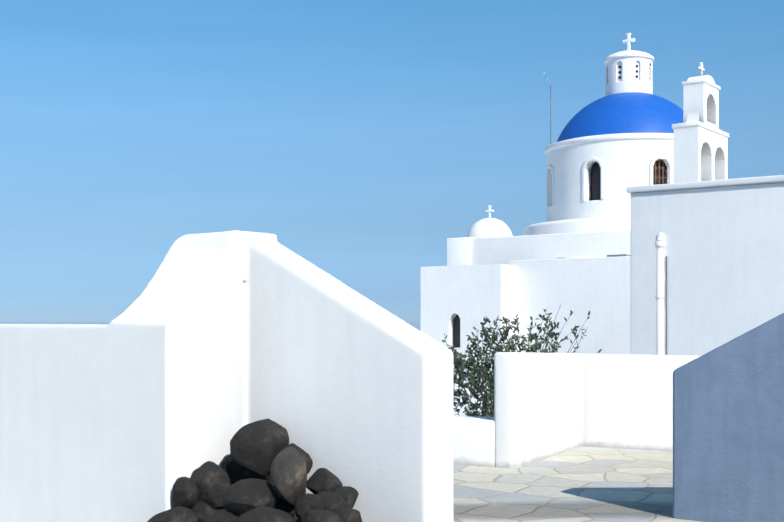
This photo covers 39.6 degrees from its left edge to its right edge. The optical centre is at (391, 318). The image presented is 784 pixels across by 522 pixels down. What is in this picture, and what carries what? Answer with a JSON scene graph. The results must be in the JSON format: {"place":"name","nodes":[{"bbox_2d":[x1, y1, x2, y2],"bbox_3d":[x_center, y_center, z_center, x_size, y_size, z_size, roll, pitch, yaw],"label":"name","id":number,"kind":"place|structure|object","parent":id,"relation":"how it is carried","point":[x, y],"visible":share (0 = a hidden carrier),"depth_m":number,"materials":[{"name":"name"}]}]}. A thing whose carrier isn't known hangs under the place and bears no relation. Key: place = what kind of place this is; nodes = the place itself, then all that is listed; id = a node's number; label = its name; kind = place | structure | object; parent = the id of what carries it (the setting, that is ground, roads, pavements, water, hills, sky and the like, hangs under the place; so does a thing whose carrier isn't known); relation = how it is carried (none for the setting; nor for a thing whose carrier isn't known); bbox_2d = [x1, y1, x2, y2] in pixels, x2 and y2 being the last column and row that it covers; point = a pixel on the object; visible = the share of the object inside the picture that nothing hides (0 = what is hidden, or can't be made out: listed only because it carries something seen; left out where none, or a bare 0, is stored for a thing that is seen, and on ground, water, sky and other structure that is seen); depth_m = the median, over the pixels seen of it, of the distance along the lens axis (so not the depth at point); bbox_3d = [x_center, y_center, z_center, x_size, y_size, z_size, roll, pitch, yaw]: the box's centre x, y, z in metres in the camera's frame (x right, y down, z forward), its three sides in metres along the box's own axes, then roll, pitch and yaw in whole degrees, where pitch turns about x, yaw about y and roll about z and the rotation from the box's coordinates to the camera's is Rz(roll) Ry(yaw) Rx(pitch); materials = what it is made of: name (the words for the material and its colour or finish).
{"place":"outdoors","nodes":[
{"label":"outdoors","id":0,"kind":"place"},
{"bbox_2d":[0,322,420,330],"bbox_3d":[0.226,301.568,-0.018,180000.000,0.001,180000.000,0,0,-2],"label":"sea","id":1,"kind":"structure","parent":0,"point":[416,325],"depth_m":65593.27,"materials":[{"name":"blue liquid"}]},
{"bbox_2d":[0,0,783,321],"label":"sky","id":2,"kind":"structure","parent":0,"point":[364,136],"materials":[{"name":"blue"}]},
{"bbox_3d":[-3.863,7.570,-0.299,30.000,11.996,30.050,0,0,28],"label":"terrace retaining wall","id":3,"kind":"object","parent":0,"visible":0},
{"bbox_2d":[453,446,700,521],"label":"terrace paving","id":4,"kind":"structure","parent":3,"relation":"on","point":[589,484],"depth_m":9.98,"materials":[{"name":"beige stone"}]},
{"bbox_2d":[0,230,452,521],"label":"stair parapet walls","id":5,"kind":"structure","parent":4,"relation":"on","point":[198,352],"depth_m":6.67,"materials":[{"name":"white paint"}]},
{"bbox_2d":[222,455,265,484],"bbox_3d":[-0.922,0.970,6.760,0.277,0.284,0.244,5,-1,-10],"label":"lava rock","id":6,"kind":"object","parent":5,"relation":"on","point":[234,469],"visible":0.21,"depth_m":6.67,"materials":[{"name":"black stone"}]},
{"bbox_2d":[280,443,312,473],"bbox_3d":[-0.589,0.867,6.566,0.219,0.239,0.195,0,0,5],"label":"lava rock","id":7,"kind":"object","parent":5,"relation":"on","point":[306,458],"visible":0.27,"depth_m":6.53,"materials":[{"name":"black stone"}]},
{"bbox_2d":[453,415,494,466],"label":"low wall","id":8,"kind":"structure","parent":4,"relation":"on","point":[473,440],"depth_m":11.61,"materials":[{"name":"white paint"}]},
{"bbox_2d":[494,352,701,467],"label":"wall","id":9,"kind":"structure","parent":4,"relation":"on","point":[547,404],"depth_m":12.90,"materials":[{"name":"white paint"}]},
{"bbox_2d":[673,313,783,521],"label":"wall","id":10,"kind":"structure","parent":4,"relation":"on","point":[728,431],"depth_m":8.26,"materials":[{"name":"paint"}]},
{"bbox_3d":[-0.637,1.428,6.061,1.470,0.320,1.020,0,0,36],"label":"rock bed planter","id":11,"kind":"object","parent":4,"relation":"on","visible":0},
{"bbox_2d":[147,506,197,521],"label":"lava rock","id":12,"kind":"object","parent":11,"relation":"on","point":[179,514],"visible":1,"depth_m":6.23,"materials":[{"name":"black stone"}]},
{"bbox_2d":[172,477,199,507],"bbox_3d":[-1.225,1.029,6.414,0.162,0.193,0.150,0,0,27],"label":"lava rock","id":13,"kind":"object","parent":11,"relation":"on","point":[186,492],"visible":1,"depth_m":6.37,"materials":[{"name":"black stone"}]},
{"bbox_2d":[189,499,225,521],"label":"lava rock","id":14,"kind":"object","parent":11,"relation":"on","point":[203,511],"visible":0.25,"depth_m":6.44,"materials":[{"name":"black stone"}]},
{"bbox_2d":[190,461,230,508],"bbox_3d":[-1.090,1.001,6.528,0.268,0.290,0.234,0,0,-11],"label":"lava rock","id":15,"kind":"object","parent":14,"relation":"on","point":[211,479],"visible":0.62,"depth_m":6.45,"materials":[{"name":"black stone"}]},
{"bbox_2d":[206,511,237,521],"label":"lava rock","id":16,"kind":"object","parent":11,"relation":"on","point":[223,516],"visible":0.94,"depth_m":6.07,"materials":[{"name":"black stone"}]},
{"bbox_2d":[223,478,280,516],"bbox_3d":[-0.803,1.032,6.204,0.334,0.250,0.200,11,10,-17],"label":"lava rock","id":17,"kind":"object","parent":11,"relation":"on","point":[241,497],"visible":0.79,"depth_m":6.14,"materials":[{"name":"black stone"}]},
{"bbox_2d":[230,418,288,475],"bbox_3d":[-0.795,0.773,6.598,0.255,0.342,0.346,0,0,34],"label":"lava rock","id":18,"kind":"object","parent":11,"relation":"on","point":[258,446],"visible":0.81,"depth_m":6.50,"materials":[{"name":"black stone"}]},
{"bbox_2d":[237,506,295,521],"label":"lava rock","id":19,"kind":"object","parent":11,"relation":"on","point":[264,514],"visible":1,"depth_m":5.88,"materials":[{"name":"black stone"}]},
{"bbox_2d":[274,486,294,516],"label":"lava rock","id":20,"kind":"object","parent":11,"relation":"on","point":[284,504],"visible":0.17,"depth_m":6.26,"materials":[{"name":"black stone"}]},
{"bbox_2d":[270,447,306,504],"bbox_3d":[-0.588,0.897,6.183,0.213,0.342,0.141,-10,8,-33],"label":"lava rock","id":21,"kind":"object","parent":11,"relation":"on","point":[288,473],"visible":0.96,"depth_m":6.13,"materials":[{"name":"grey stone"}]},
{"bbox_2d":[293,514,300,521],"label":"lava rock","id":22,"kind":"object","parent":11,"relation":"on","point":[296,518],"visible":0.06,"depth_m":6.34,"materials":[{"name":"black stone"}]},
{"bbox_2d":[294,493,323,519],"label":"lava rock","id":23,"kind":"object","parent":11,"relation":"on","point":[305,503],"visible":0.65,"depth_m":6.04,"materials":[{"name":"black stone"}]},
{"bbox_2d":[301,510,342,521],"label":"lava rock","id":24,"kind":"object","parent":11,"relation":"on","point":[319,516],"visible":1,"depth_m":5.86,"materials":[{"name":"black stone"}]},
{"bbox_2d":[306,468,342,494],"bbox_3d":[-0.395,0.959,6.304,0.220,0.193,0.157,-1,14,-17],"label":"lava rock","id":25,"kind":"object","parent":11,"relation":"on","point":[319,480],"visible":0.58,"depth_m":6.25,"materials":[{"name":"black stone"}]},
{"bbox_2d":[316,491,346,510],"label":"lava rock","id":26,"kind":"object","parent":11,"relation":"on","point":[331,501],"visible":0.38,"depth_m":6.12,"materials":[{"name":"black stone"}]},
{"bbox_2d":[333,486,358,508],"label":"lava rock","id":27,"kind":"object","parent":11,"relation":"on","point":[348,495],"visible":0.46,"depth_m":6.24,"materials":[{"name":"black stone"}]},
{"bbox_2d":[332,506,361,521],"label":"lava rock","id":28,"kind":"object","parent":11,"relation":"on","point":[345,514],"visible":0.73,"depth_m":5.98,"materials":[{"name":"black stone"}]},
{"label":"village roof terrace","id":29,"kind":"object","parent":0,"visible":0},
{"bbox_2d":[441,305,601,416],"bbox_3d":[1.720,1.123,15.361,2.549,2.708,1.612,0,0,-2],"label":"olive bush","id":30,"kind":"object","parent":29,"relation":"on","point":[461,365],"visible":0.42,"depth_m":15.27,"materials":[{"name":"green plant"}]},
{"bbox_2d":[421,33,682,415],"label":"church","id":31,"kind":"structure","parent":29,"relation":"on","point":[573,252],"depth_m":39.08,"materials":[{"name":"white paint"}]},
{"bbox_2d":[672,62,728,182],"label":"bell tower","id":32,"kind":"structure","parent":31,"relation":"attached to","point":[700,146],"depth_m":35.45,"materials":[{"name":"white paint"}]},
{"bbox_2d":[626,175,783,354],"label":"house with coping","id":33,"kind":"structure","parent":29,"relation":"on","point":[723,266],"depth_m":23.13,"materials":[{"name":"white paint"}]},
{"bbox_2d":[655,232,664,354],"bbox_3d":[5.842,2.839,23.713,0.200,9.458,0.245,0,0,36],"label":"drainpipe","id":34,"kind":"object","parent":33,"relation":"attached to","point":[660,242],"visible":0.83,"depth_m":23.63,"materials":[{"name":"white paint"}]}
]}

